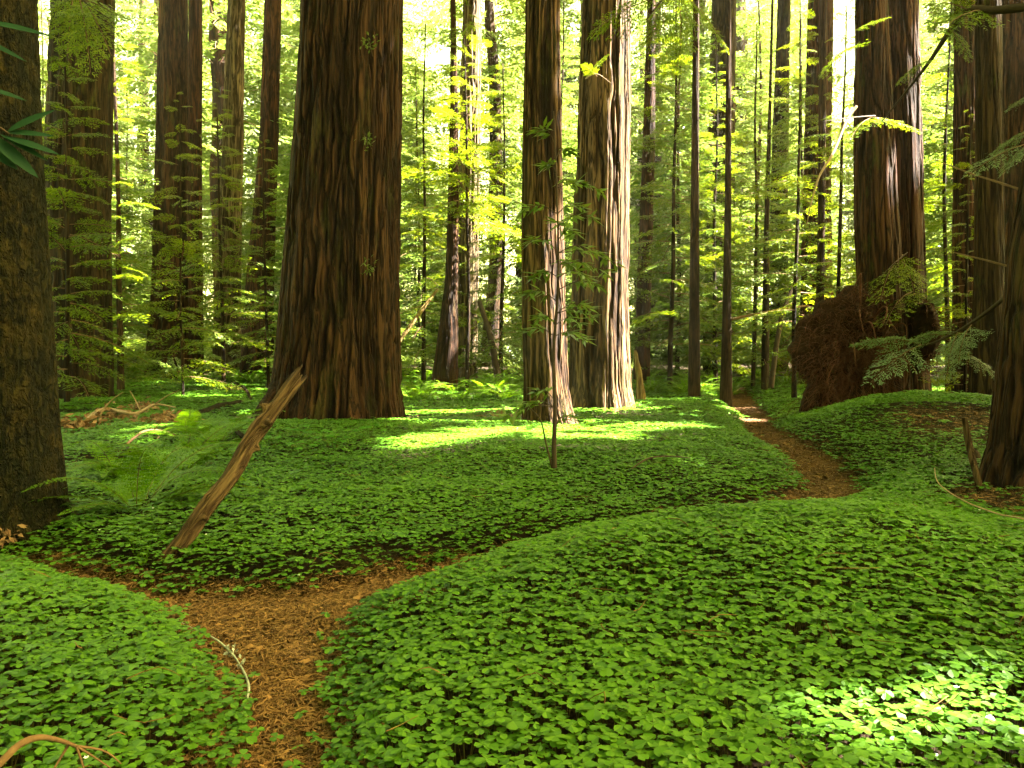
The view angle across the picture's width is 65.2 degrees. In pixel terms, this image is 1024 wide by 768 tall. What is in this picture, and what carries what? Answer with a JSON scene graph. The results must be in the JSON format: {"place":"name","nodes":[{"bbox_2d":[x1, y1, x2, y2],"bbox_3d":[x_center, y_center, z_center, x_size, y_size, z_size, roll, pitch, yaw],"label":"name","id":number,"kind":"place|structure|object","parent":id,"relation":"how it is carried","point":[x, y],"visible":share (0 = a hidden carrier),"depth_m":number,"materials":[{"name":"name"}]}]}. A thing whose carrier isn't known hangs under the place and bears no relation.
{"place":"outdoors","nodes":[
{"label":"outdoors","id":0,"kind":"place"},
{"bbox_2d":[38,0,949,339],"label":"sky","id":1,"kind":"structure","parent":0,"point":[837,29],"materials":[{"name":"white"}]},
{"bbox_2d":[0,387,1023,767],"bbox_3d":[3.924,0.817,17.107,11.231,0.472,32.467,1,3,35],"label":"path","id":2,"kind":"structure","parent":0,"point":[750,421],"depth_m":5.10,"materials":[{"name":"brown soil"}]},
{"bbox_2d":[0,359,1023,767],"bbox_3d":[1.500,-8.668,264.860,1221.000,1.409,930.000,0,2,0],"label":"ground","id":3,"kind":"structure","parent":0,"point":[388,547],"depth_m":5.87,"materials":[{"name":"green plant"}]},
{"bbox_2d":[0,0,72,553],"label":"mossy tree","id":4,"kind":"object","parent":3,"relation":"on","point":[31,448],"visible":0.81,"depth_m":6.49,"materials":[{"name":"brown plant"}]},
{"bbox_2d":[0,734,121,767],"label":"bent branch","id":5,"kind":"object","parent":3,"relation":"on","point":[7,755],"visible":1,"depth_m":2.48,"materials":[{"name":"brown wood"}]},
{"bbox_2d":[43,0,114,402],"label":"redwood tree","id":6,"kind":"object","parent":3,"relation":"on","point":[98,92],"visible":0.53,"depth_m":23.17,"materials":[{"name":"brown plant"}]},
{"bbox_2d":[60,413,110,435],"bbox_3d":[-7.185,0.678,13.234,0.897,0.405,0.928,0,2,0],"label":"withered plant","id":7,"kind":"object","parent":3,"relation":"on","point":[76,424],"visible":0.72,"depth_m":13.26,"materials":[{"name":"brown plant"}]},
{"bbox_2d":[41,77,151,372],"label":"young conifer","id":8,"kind":"object","parent":3,"relation":"on","point":[122,175],"visible":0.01,"depth_m":37.30,"materials":[{"name":"green plant"}]},
{"bbox_2d":[40,0,155,407],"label":"young conifer","id":9,"kind":"object","parent":3,"relation":"on","point":[66,347],"visible":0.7,"depth_m":20.41,"materials":[{"name":"green plant"}]},
{"bbox_2d":[41,11,160,385],"bbox_3d":[-16.592,-7.984,31.838,6.511,17.228,6.998,-1,2,-28],"label":"young conifer","id":10,"kind":"object","parent":3,"relation":"on","point":[127,284],"visible":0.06,"depth_m":32.11,"materials":[{"name":"green plant"}]},
{"bbox_2d":[112,86,153,362],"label":"young conifer","id":11,"kind":"object","parent":3,"relation":"on","point":[133,115],"visible":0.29,"depth_m":52.28,"materials":[{"name":"green plant"}]},
{"bbox_2d":[87,390,178,422],"bbox_3d":[-7.601,0.472,15.510,1.031,0.674,2.835,1,2,16],"label":"dead branch","id":12,"kind":"object","parent":3,"relation":"on","point":[118,411],"visible":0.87,"depth_m":15.56,"materials":[{"name":"brown wood"}]},
{"bbox_2d":[66,435,217,488],"bbox_3d":[-3.900,0.937,8.225,1.686,0.680,1.659,-1,2,-18],"label":"fern","id":13,"kind":"object","parent":3,"relation":"on","point":[107,468],"visible":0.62,"depth_m":8.42,"materials":[{"name":"green plant"}]},
{"bbox_2d":[21,442,276,565],"bbox_3d":[-3.160,0.877,7.011,1.968,0.866,2.009,1,2,21],"label":"fern","id":14,"kind":"object","parent":3,"relation":"on","point":[132,489],"visible":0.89,"depth_m":6.74,"materials":[{"name":"green plant"}]},
{"bbox_2d":[112,0,185,393],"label":"young conifer","id":15,"kind":"object","parent":3,"relation":"on","point":[119,276],"visible":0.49,"depth_m":26.84,"materials":[{"name":"green plant"}]},
{"bbox_2d":[113,0,207,337],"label":"tree","id":16,"kind":"object","parent":3,"relation":"on","point":[147,148],"visible":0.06,"depth_m":80.31,"materials":[{"name":"green plant"}]},
{"bbox_2d":[113,0,211,200],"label":"leafy tree","id":17,"kind":"object","parent":3,"relation":"on","point":[153,18],"visible":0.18,"depth_m":61.23,"materials":[{"name":"plant"}]},
{"bbox_2d":[144,0,188,381],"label":"redwood tree","id":18,"kind":"object","parent":3,"relation":"on","point":[172,62],"visible":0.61,"depth_m":32.13,"materials":[{"name":"brown plant"}]},
{"bbox_2d":[82,421,251,486],"bbox_3d":[-3.541,0.757,8.845,1.813,0.609,1.635,1,2,30],"label":"fern","id":19,"kind":"object","parent":3,"relation":"on","point":[195,443],"visible":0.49,"depth_m":8.82,"materials":[{"name":"green plant"}]},
{"bbox_2d":[126,409,221,440],"bbox_3d":[-4.859,0.604,11.866,1.319,0.547,1.772,0,2,-7],"label":"fern","id":20,"kind":"object","parent":3,"relation":"on","point":[186,421],"visible":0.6,"depth_m":11.66,"materials":[{"name":"green plant"}]},
{"bbox_2d":[116,91,252,395],"bbox_3d":[-10.088,-4.086,25.096,3.545,9.900,3.885,2,3,37],"label":"young conifer","id":21,"kind":"object","parent":3,"relation":"on","point":[181,319],"visible":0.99,"depth_m":24.87,"materials":[{"name":"green plant"}]},
{"bbox_2d":[187,0,203,376],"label":"redwood tree","id":22,"kind":"object","parent":3,"relation":"on","point":[195,57],"visible":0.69,"depth_m":32.09,"materials":[{"name":"red plant"}]},
{"bbox_2d":[118,0,299,362],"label":"leafy tree","id":23,"kind":"object","parent":3,"relation":"on","point":[216,15],"visible":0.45,"depth_m":48.58,"materials":[{"name":"plant"}]},
{"bbox_2d":[166,81,276,385],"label":"young conifer","id":24,"kind":"object","parent":3,"relation":"on","point":[222,307],"visible":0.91,"depth_m":28.77,"materials":[{"name":"green plant"}]},
{"bbox_2d":[162,409,284,447],"bbox_3d":[-4.136,0.630,11.426,1.553,0.612,2.157,-1,2,-29],"label":"fern","id":25,"kind":"object","parent":3,"relation":"on","point":[206,427],"visible":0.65,"depth_m":11.37,"materials":[{"name":"green plant"}]},
{"bbox_2d":[202,161,245,362],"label":"young conifer","id":26,"kind":"object","parent":3,"relation":"on","point":[206,274],"visible":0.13,"depth_m":55.42,"materials":[{"name":"green plant"}]},
{"bbox_2d":[212,0,245,377],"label":"redwood tree","id":27,"kind":"object","parent":3,"relation":"on","point":[233,101],"visible":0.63,"depth_m":34.32,"materials":[{"name":"brown plant"}]},
{"bbox_2d":[153,365,306,568],"bbox_3d":[-2.171,0.593,6.393,0.239,0.205,2.007,1,47,32],"label":"leaning log","id":28,"kind":"object","parent":3,"relation":"on","point":[218,491],"visible":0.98,"depth_m":6.31,"materials":[{"name":"brown wood"}]},
{"bbox_2d":[202,10,257,244],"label":"redwood tree","id":29,"kind":"object","parent":3,"relation":"on","point":[248,35],"visible":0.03,"depth_m":71.17,"materials":[{"name":"green plant"}]},
{"bbox_2d":[216,132,286,387],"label":"young conifer","id":30,"kind":"object","parent":3,"relation":"on","point":[266,334],"visible":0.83,"depth_m":27.84,"materials":[{"name":"green plant"}]},
{"bbox_2d":[239,0,281,381],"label":"redwood tree","id":31,"kind":"object","parent":3,"relation":"on","point":[270,87],"visible":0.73,"depth_m":32.35,"materials":[{"name":"red plant"}]},
{"bbox_2d":[241,112,288,346],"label":"young conifer","id":32,"kind":"object","parent":3,"relation":"on","point":[243,274],"visible":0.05,"depth_m":50.58,"materials":[{"name":"green plant"}]},
{"bbox_2d":[243,1,298,206],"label":"redwood tree","id":33,"kind":"object","parent":3,"relation":"on","point":[250,18],"visible":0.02,"depth_m":69.45,"materials":[{"name":"green plant"}]},
{"bbox_2d":[243,0,299,207],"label":"redwood tree","id":34,"kind":"object","parent":3,"relation":"on","point":[288,34],"visible":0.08,"depth_m":57.12,"materials":[{"name":"green plant"}]},
{"bbox_2d":[248,24,419,380],"bbox_3d":[-7.650,-8.502,32.661,7.402,18.225,6.888,1,2,32],"label":"young conifer","id":35,"kind":"object","parent":3,"relation":"on","point":[282,176],"visible":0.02,"depth_m":32.24,"materials":[{"name":"green plant"}]},
{"bbox_2d":[270,0,405,426],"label":"redwood tree","id":36,"kind":"object","parent":3,"relation":"on","point":[338,334],"visible":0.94,"depth_m":15.47,"materials":[{"name":"brown plant"}]},
{"bbox_2d":[294,0,449,199],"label":"redwood tree","id":37,"kind":"object","parent":3,"relation":"on","point":[405,69],"visible":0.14,"depth_m":57.66,"materials":[{"name":"green plant"}]},
{"bbox_2d":[401,0,441,355],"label":"redwood tree","id":38,"kind":"object","parent":3,"relation":"on","point":[412,54],"visible":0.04,"depth_m":72.76,"materials":[{"name":"green plant"}]},
{"bbox_2d":[400,62,445,357],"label":"young conifer","id":39,"kind":"object","parent":3,"relation":"on","point":[416,239],"visible":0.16,"depth_m":60.37,"materials":[{"name":"green plant"}]},
{"bbox_2d":[399,48,448,370],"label":"young conifer","id":40,"kind":"object","parent":3,"relation":"on","point":[441,253],"visible":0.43,"depth_m":38.70,"materials":[{"name":"green plant"}]},
{"bbox_2d":[399,24,479,383],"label":"young conifer","id":41,"kind":"object","parent":3,"relation":"on","point":[423,330],"visible":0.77,"depth_m":28.80,"materials":[{"name":"green plant"}]},
{"bbox_2d":[431,0,458,394],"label":"redwood tree","id":42,"kind":"object","parent":3,"relation":"on","point":[445,367],"visible":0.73,"depth_m":26.66,"materials":[{"name":"brown plant"}]},
{"bbox_2d":[400,0,520,391],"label":"young conifer","id":43,"kind":"object","parent":3,"relation":"on","point":[462,208],"visible":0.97,"depth_m":26.09,"materials":[{"name":"green plant"}]},
{"bbox_2d":[458,0,480,382],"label":"redwood tree","id":44,"kind":"object","parent":3,"relation":"on","point":[474,9],"visible":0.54,"depth_m":30.43,"materials":[{"name":"brown plant"}]},
{"bbox_2d":[477,300,501,382],"bbox_3d":[-0.780,-1.484,28.367,0.264,3.032,1.278,-2,3,-39],"label":"leaning pole","id":45,"kind":"object","parent":3,"relation":"on","point":[495,362],"visible":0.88,"depth_m":28.25,"materials":[{"name":"brown wood"}]},
{"bbox_2d":[458,63,523,377],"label":"young conifer","id":46,"kind":"object","parent":3,"relation":"on","point":[502,297],"visible":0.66,"depth_m":29.71,"materials":[{"name":"green plant"}]},
{"bbox_2d":[408,0,576,366],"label":"redwood tree","id":47,"kind":"object","parent":3,"relation":"on","point":[492,52],"visible":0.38,"depth_m":43.37,"materials":[{"name":"green plant"}]},
{"bbox_2d":[38,0,947,356],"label":"distant woodland","id":48,"kind":"object","parent":3,"relation":"on","point":[438,18],"visible":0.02,"depth_m":99.58,"materials":[{"name":"green plant"}]},
{"bbox_2d":[478,161,512,344],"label":"young conifer","id":49,"kind":"object","parent":3,"relation":"on","point":[486,246],"visible":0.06,"depth_m":80.33,"materials":[{"name":"green plant"}]},
{"bbox_2d":[480,6,570,337],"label":"redwood tree","id":50,"kind":"object","parent":3,"relation":"on","point":[517,273],"visible":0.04,"depth_m":78.23,"materials":[{"name":"green plant"}]},
{"bbox_2d":[113,326,944,385],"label":"undergrowth","id":51,"kind":"object","parent":3,"relation":"on","point":[519,356],"visible":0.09,"depth_m":34.46,"materials":[{"name":"green plant"}]},
{"bbox_2d":[480,0,581,352],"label":"redwood tree","id":52,"kind":"object","parent":3,"relation":"on","point":[568,79],"visible":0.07,"depth_m":57.38,"materials":[{"name":"green plant"}]},
{"bbox_2d":[503,17,576,348],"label":"young conifer","id":53,"kind":"object","parent":3,"relation":"on","point":[511,284],"visible":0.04,"depth_m":50.53,"materials":[{"name":"green plant"}]},
{"bbox_2d":[521,0,578,428],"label":"redwood tree","id":54,"kind":"object","parent":3,"relation":"on","point":[542,86],"visible":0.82,"depth_m":15.12,"materials":[{"name":"brown plant"}]},
{"bbox_2d":[492,111,625,478],"bbox_3d":[0.522,-0.974,8.769,1.518,4.038,1.066,0,2,0],"label":"tanoak sapling","id":55,"kind":"object","parent":3,"relation":"on","point":[570,235],"visible":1,"depth_m":8.78,"materials":[{"name":"green plant"}]},
{"bbox_2d":[499,0,630,351],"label":"young conifer","id":56,"kind":"object","parent":3,"relation":"on","point":[571,138],"visible":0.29,"depth_m":39.28,"materials":[{"name":"green plant"}]},
{"bbox_2d":[505,0,663,325],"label":"redwood tree","id":57,"kind":"object","parent":3,"relation":"on","point":[637,110],"visible":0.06,"depth_m":58.71,"materials":[{"name":"green plant"}]},
{"bbox_2d":[568,0,635,412],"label":"redwood tree","id":58,"kind":"object","parent":3,"relation":"on","point":[599,374],"visible":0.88,"depth_m":19.00,"materials":[{"name":"brown plant"}]},
{"bbox_2d":[586,0,728,78],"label":"conifer limb","id":59,"kind":"object","parent":58,"relation":"attached to","point":[665,15],"visible":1,"depth_m":14.30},
{"bbox_2d":[633,0,654,383],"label":"redwood tree","id":60,"kind":"object","parent":3,"relation":"on","point":[643,307],"visible":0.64,"depth_m":30.57,"materials":[{"name":"red plant"}]},
{"bbox_2d":[629,0,683,360],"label":"tree","id":61,"kind":"object","parent":3,"relation":"on","point":[638,162],"visible":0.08,"depth_m":74.67,"materials":[{"name":"green plant"}]},
{"bbox_2d":[629,0,710,360],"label":"tree","id":62,"kind":"object","parent":3,"relation":"on","point":[635,65],"visible":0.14,"depth_m":68.75,"materials":[{"name":"green plant"}]},
{"bbox_2d":[628,0,743,387],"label":"young conifer","id":63,"kind":"object","parent":3,"relation":"on","point":[671,315],"visible":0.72,"depth_m":28.22,"materials":[{"name":"green plant"}]},
{"bbox_2d":[688,0,700,400],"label":"redwood tree","id":64,"kind":"object","parent":3,"relation":"on","point":[694,386],"visible":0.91,"depth_m":23.88,"materials":[{"name":"brown plant"}]},
{"bbox_2d":[628,0,769,374],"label":"young conifer","id":65,"kind":"object","parent":3,"relation":"on","point":[705,203],"visible":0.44,"depth_m":34.33,"materials":[{"name":"green plant"}]},
{"bbox_2d":[654,0,762,358],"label":"redwood tree","id":66,"kind":"object","parent":3,"relation":"on","point":[703,2],"visible":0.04,"depth_m":60.13,"materials":[{"name":"green plant"}]},
{"bbox_2d":[661,41,772,385],"bbox_3d":[8.441,-6.722,32.850,4.551,14.400,4.449,0,2,0],"label":"young conifer","id":67,"kind":"object","parent":3,"relation":"on","point":[714,273],"visible":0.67,"depth_m":32.71,"materials":[{"name":"green plant"}]},
{"bbox_2d":[703,0,736,373],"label":"redwood tree","id":68,"kind":"object","parent":3,"relation":"on","point":[718,14],"visible":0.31,"depth_m":37.08,"materials":[{"name":"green plant"}]},
{"bbox_2d":[719,0,732,406],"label":"redwood tree","id":69,"kind":"object","parent":3,"relation":"on","point":[726,375],"visible":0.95,"depth_m":23.82,"materials":[{"name":"brown plant"}]},
{"bbox_2d":[660,0,807,362],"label":"redwood tree","id":70,"kind":"object","parent":3,"relation":"on","point":[740,47],"visible":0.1,"depth_m":56.92,"materials":[{"name":"green plant"}]},
{"bbox_2d":[683,23,801,390],"bbox_3d":[9.162,-6.553,30.584,5.153,14.408,4.348,1,2,32],"label":"young conifer","id":71,"kind":"object","parent":3,"relation":"on","point":[753,357],"visible":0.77,"depth_m":30.70,"materials":[{"name":"green plant"}]},
{"bbox_2d":[681,0,804,345],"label":"young conifer","id":72,"kind":"object","parent":3,"relation":"on","point":[761,108],"visible":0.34,"depth_m":46.74,"materials":[{"name":"green plant"}]},
{"bbox_2d":[761,0,773,392],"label":"young tree","id":73,"kind":"object","parent":3,"relation":"on","point":[765,357],"visible":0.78,"depth_m":28.77,"materials":[{"name":"brown plant"}]},
{"bbox_2d":[769,0,790,370],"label":"redwood tree","id":74,"kind":"object","parent":3,"relation":"on","point":[782,57],"visible":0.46,"depth_m":39.25,"materials":[{"name":"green plant"}]},
{"bbox_2d":[768,265,802,387],"bbox_3d":[9.696,-2.022,28.109,1.492,4.339,0.304,-1,2,-20],"label":"leaning pole","id":75,"kind":"object","parent":3,"relation":"on","point":[774,362],"visible":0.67,"depth_m":27.90,"materials":[{"name":"brown wood"}]},
{"bbox_2d":[719,0,855,401],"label":"young conifer","id":76,"kind":"object","parent":3,"relation":"on","point":[796,215],"visible":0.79,"depth_m":23.83,"materials":[{"name":"green plant"}]},
{"bbox_2d":[745,0,838,264],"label":"redwood tree","id":77,"kind":"object","parent":3,"relation":"on","point":[796,51],"visible":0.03,"depth_m":59.74,"materials":[{"name":"green plant"}]},
{"bbox_2d":[733,14,853,363],"bbox_3d":[12.691,-8.031,35.487,5.433,16.153,6.382,-1,2,-16],"label":"young conifer","id":78,"kind":"object","parent":3,"relation":"on","point":[781,261],"visible":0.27,"depth_m":35.11,"materials":[{"name":"green plant"}]},
{"bbox_2d":[751,0,851,290],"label":"redwood tree","id":79,"kind":"object","parent":3,"relation":"on","point":[839,104],"visible":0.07,"depth_m":67.80,"materials":[{"name":"green plant"}]},
{"bbox_2d":[771,5,855,355],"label":"young conifer","id":80,"kind":"object","parent":3,"relation":"on","point":[841,192],"visible":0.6,"depth_m":22.29,"materials":[{"name":"green plant"}]},
{"bbox_2d":[798,0,833,387],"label":"redwood tree","id":81,"kind":"object","parent":3,"relation":"on","point":[812,69],"visible":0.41,"depth_m":29.37,"materials":[{"name":"plant"}]},
{"bbox_2d":[816,0,826,302],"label":"redwood tree","id":82,"kind":"object","parent":3,"relation":"on","point":[822,115],"visible":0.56,"depth_m":22.69,"materials":[{"name":"brown plant"}]},
{"bbox_2d":[832,164,855,286],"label":"young conifer","id":83,"kind":"object","parent":3,"relation":"on","point":[848,228],"visible":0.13,"depth_m":66.41,"materials":[{"name":"green plant"}]},
{"bbox_2d":[769,272,969,421],"bbox_3d":[7.566,-0.413,16.687,3.931,3.888,2.890,-1,2,-29],"label":"root mass","id":84,"kind":"object","parent":3,"relation":"on","point":[829,364],"visible":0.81,"depth_m":16.44,"materials":[{"name":"soil"}]},
{"bbox_2d":[853,0,913,401],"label":"redwood tree","id":85,"kind":"object","parent":3,"relation":"on","point":[877,240],"visible":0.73,"depth_m":16.72,"materials":[{"name":"red plant"}]},
{"bbox_2d":[865,252,938,327],"bbox_3d":[7.982,-1.967,16.512,1.606,1.720,1.550,0,2,0],"label":"conifer limb","id":86,"kind":"object","parent":85,"relation":"attached to","point":[901,279],"visible":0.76,"depth_m":16.31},
{"bbox_2d":[841,3,952,342],"bbox_3d":[18.287,-9.299,37.036,6.145,18.360,5.990,0,2,5],"label":"young conifer","id":87,"kind":"object","parent":3,"relation":"on","point":[929,98],"visible":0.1,"depth_m":36.07,"materials":[{"name":"green plant"}]},
{"bbox_2d":[850,0,953,244],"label":"redwood tree","id":88,"kind":"object","parent":3,"relation":"on","point":[934,67],"visible":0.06,"depth_m":63.43,"materials":[{"name":"green plant"}]},
{"bbox_2d":[888,0,931,400],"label":"redwood tree","id":89,"kind":"object","parent":3,"relation":"on","point":[905,46],"visible":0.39,"depth_m":17.63,"materials":[{"name":"red plant"}]},
{"bbox_2d":[919,2,953,349],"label":"young conifer","id":90,"kind":"object","parent":3,"relation":"on","point":[932,258],"visible":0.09,"depth_m":31.66,"materials":[{"name":"green plant"}]},
{"bbox_2d":[919,0,953,326],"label":"redwood tree","id":91,"kind":"object","parent":3,"relation":"on","point":[941,35],"visible":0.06,"depth_m":70.50,"materials":[{"name":"green plant"}]},
{"bbox_2d":[921,0,953,391],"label":"young conifer","id":92,"kind":"object","parent":3,"relation":"on","point":[947,282],"visible":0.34,"depth_m":22.80,"materials":[{"name":"green plant"}]},
{"bbox_2d":[917,107,1004,399],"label":"young conifer","id":93,"kind":"object","parent":3,"relation":"on","point":[965,366],"visible":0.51,"depth_m":17.26,"materials":[{"name":"green plant"}]},
{"bbox_2d":[950,0,974,399],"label":"redwood tree","id":94,"kind":"object","parent":3,"relation":"on","point":[964,82],"visible":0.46,"depth_m":20.62,"materials":[{"name":"red plant"}]},
{"bbox_2d":[961,417,984,493],"bbox_3d":[4.602,0.764,7.967,0.243,0.863,0.129,2,3,44],"label":"standing stick","id":95,"kind":"object","parent":3,"relation":"on","point":[972,456],"visible":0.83,"depth_m":7.96,"materials":[{"name":"brown wood"}]},
{"bbox_2d":[968,0,1004,404],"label":"redwood tree","id":96,"kind":"object","parent":3,"relation":"on","point":[988,284],"visible":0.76,"depth_m":15.20,"materials":[{"name":"brown plant"}]},
{"bbox_2d":[979,155,1023,493],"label":"redwood tree","id":97,"kind":"object","parent":3,"relation":"on","point":[1002,463],"visible":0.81,"depth_m":8.14,"materials":[{"name":"brown plant"}]},
{"bbox_2d":[848,297,1002,387],"bbox_3d":[4.774,-0.585,9.002,1.832,1.274,0.814,1,2,25],"label":"conifer limb","id":98,"kind":"object","parent":97,"relation":"attached to","point":[970,323],"visible":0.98,"depth_m":9.07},
{"bbox_2d":[882,0,1023,120],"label":"conifer limb","id":99,"kind":"object","parent":97,"relation":"attached to","point":[984,10],"visible":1,"depth_m":8.57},
{"bbox_2d":[961,98,1023,178],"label":"conifer limb","id":100,"kind":"object","parent":97,"relation":"attached to","point":[1005,144],"visible":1,"depth_m":7.43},
{"bbox_2d":[1002,0,1023,281],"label":"redwood tree","id":101,"kind":"object","parent":3,"relation":"on","point":[1013,61],"visible":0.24,"depth_m":25.27,"materials":[{"name":"red plant"}]},
{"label":"surrounding forest","id":102,"kind":"object","parent":3,"relation":"on","visible":0},
{"bbox_2d":[0,21,58,177],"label":"overhanging branch","id":103,"kind":"object","parent":102,"relation":"attached to","point":[11,156],"visible":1,"depth_m":2.30,"materials":[{"name":"green plant"}]},
{"bbox_2d":[41,0,143,76],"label":"conifer limb","id":104,"kind":"object","parent":102,"relation":"attached to","point":[83,11],"visible":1,"depth_m":11.38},
{"bbox_2d":[818,17,920,143],"bbox_3d":[6.190,-5.228,13.989,2.106,2.306,0.837,0,2,-13],"label":"conifer limb","id":105,"kind":"object","parent":102,"relation":"attached to","point":[879,121],"visible":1,"depth_m":13.97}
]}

